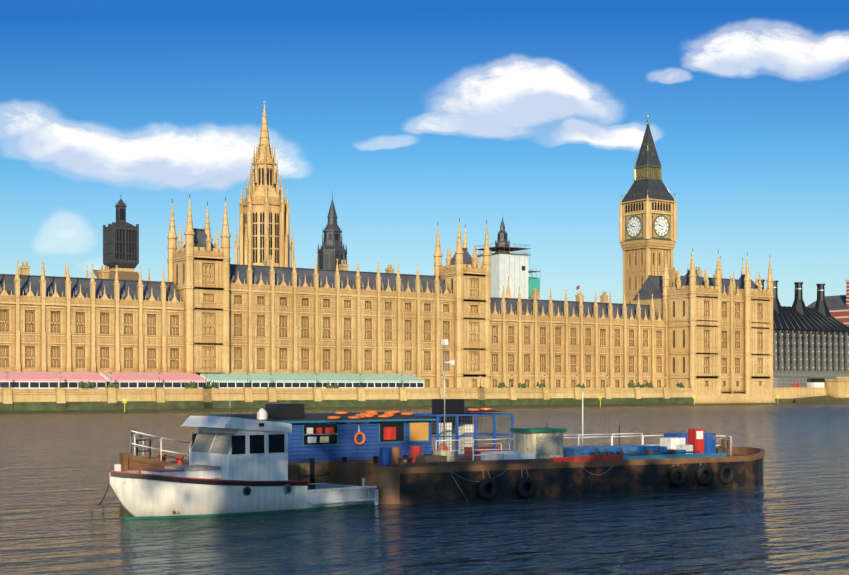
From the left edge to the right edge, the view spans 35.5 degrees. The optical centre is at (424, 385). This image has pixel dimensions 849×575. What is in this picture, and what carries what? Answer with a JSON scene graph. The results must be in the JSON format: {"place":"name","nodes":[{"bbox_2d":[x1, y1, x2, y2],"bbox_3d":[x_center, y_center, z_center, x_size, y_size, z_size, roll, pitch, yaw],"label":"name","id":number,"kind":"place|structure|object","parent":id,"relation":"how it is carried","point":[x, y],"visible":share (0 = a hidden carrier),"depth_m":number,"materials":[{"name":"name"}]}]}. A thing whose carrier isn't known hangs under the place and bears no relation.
{"place":"outdoors","nodes":[
{"label":"outdoors","id":0,"kind":"place"},
{"bbox_2d":[103,199,138,271],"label":"ventilation tower","id":1,"kind":"structure","parent":0,"point":[121,243],"depth_m":310.13,"materials":[{"name":"grey metal"}]},
{"bbox_2d":[167,194,230,384],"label":"palace tower","id":2,"kind":"structure","parent":0,"point":[198,262],"depth_m":286.92,"materials":[{"name":"beige stone"}]},
{"bbox_2d":[234,101,293,267],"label":"central tower","id":3,"kind":"structure","parent":0,"point":[264,228],"depth_m":337.83,"materials":[{"name":"beige stone"}]},
{"bbox_2d":[0,404,848,574],"bbox_3d":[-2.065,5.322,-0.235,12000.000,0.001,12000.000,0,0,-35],"label":"river","id":4,"kind":"structure","parent":0,"point":[790,516],"depth_m":52.36,"materials":[{"name":"grey liquid"}]},
{"bbox_2d":[91,416,378,519],"bbox_3d":[-7.995,3.552,57.015,12.583,4.540,5.022,0,0,-35],"label":"motorboat","id":5,"kind":"object","parent":4,"relation":"on","point":[237,466],"visible":0.94,"depth_m":54.82,"materials":[{"name":"paint"}]},
{"bbox_2d":[0,372,693,410],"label":"river terrace wall","id":6,"kind":"structure","parent":4,"relation":"on","point":[110,398],"depth_m":290.58,"materials":[{"name":"stone"}]},
{"bbox_2d":[0,371,423,388],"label":"terrace marquees","id":7,"kind":"object","parent":6,"relation":"on","point":[51,380],"visible":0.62,"depth_m":281.09,"materials":[{"name":"multicoloured fabric"}]},
{"bbox_2d":[78,381,684,388],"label":"terrace shrubs","id":8,"kind":"object","parent":6,"relation":"on","point":[193,385],"visible":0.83,"depth_m":295.04,"materials":[{"name":"green plant"}]},
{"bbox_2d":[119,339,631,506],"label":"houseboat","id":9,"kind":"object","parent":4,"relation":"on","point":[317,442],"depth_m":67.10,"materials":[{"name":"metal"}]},
{"bbox_2d":[0,402,821,413],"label":"foreshore mud","id":10,"kind":"structure","parent":4,"relation":"on","point":[327,408],"depth_m":292.64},
{"bbox_2d":[122,395,779,413],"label":"navigation markers","id":11,"kind":"object","parent":4,"relation":"on","point":[600,406],"visible":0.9,"depth_m":320.02,"materials":[{"name":"yellow paint"}]},
{"bbox_2d":[329,392,764,503],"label":"barge","id":12,"kind":"object","parent":4,"relation":"on","point":[540,462],"visible":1,"depth_m":65.02,"materials":[{"name":"brown metal"}]},
{"bbox_2d":[632,267,774,402],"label":"palace pavilion link","id":13,"kind":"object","parent":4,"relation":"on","point":[732,348],"visible":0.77,"depth_m":369.40,"materials":[{"name":"beige stone"}]},
{"bbox_2d":[662,248,721,397],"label":"corner tower","id":14,"kind":"structure","parent":13,"relation":"on","point":[693,298],"depth_m":361.98,"materials":[{"name":"beige stone"}]},
{"bbox_2d":[719,253,773,397],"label":"corner tower","id":15,"kind":"structure","parent":13,"relation":"on","point":[758,340],"depth_m":373.41,"materials":[{"name":"beige stone"}]},
{"bbox_2d":[0,0,848,309],"label":"sky","id":16,"kind":"structure","parent":0,"point":[416,115],"materials":[{"name":"blue"}]},
{"bbox_2d":[475,243,540,299],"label":"scaffolded tower","id":17,"kind":"structure","parent":0,"point":[513,267],"depth_m":400.05,"materials":[{"name":"white plastic"}]},
{"bbox_2d":[495,214,509,252],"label":"spire","id":18,"kind":"structure","parent":17,"relation":"on","point":[502,238],"depth_m":403.52,"materials":[{"name":"grey metal"}]},
{"bbox_2d":[773,371,848,403],"bbox_3d":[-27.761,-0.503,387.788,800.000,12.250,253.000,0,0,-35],"label":"embankment wall","id":19,"kind":"structure","parent":0,"point":[815,388],"depth_m":387.71,"materials":[{"name":"stone"}]},
{"bbox_2d":[19,255,608,302],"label":"chimneys","id":20,"kind":"object","parent":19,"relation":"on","point":[105,273],"visible":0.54,"depth_m":307.11,"materials":[{"name":"beige stone"}]},
{"bbox_2d":[317,191,346,269],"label":"tower","id":21,"kind":"structure","parent":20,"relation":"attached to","point":[331,251],"depth_m":353.14,"materials":[{"name":"stone"}]},
{"bbox_2d":[0,253,668,387],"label":"palace river front wings","id":22,"kind":"object","parent":19,"relation":"on","point":[294,319],"visible":0.94,"depth_m":305.51},
{"bbox_2d":[433,218,490,387],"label":"palace tower","id":23,"kind":"structure","parent":19,"relation":"on","point":[473,319],"depth_m":327.57,"materials":[{"name":"beige stone"}]},
{"bbox_2d":[619,115,676,303],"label":"clock tower","id":24,"kind":"structure","parent":19,"relation":"on","point":[648,223],"depth_m":448.57,"materials":[{"name":"stone"}]},
{"bbox_2d":[757,279,848,373],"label":"office building","id":25,"kind":"structure","parent":19,"relation":"on","point":[812,339],"depth_m":460.25,"materials":[{"name":"grey metal"}]},
{"bbox_2d":[806,279,848,326],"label":"background building","id":26,"kind":"structure","parent":19,"relation":"on","point":[839,304],"depth_m":525.01,"materials":[{"name":"red brick"}]}
]}

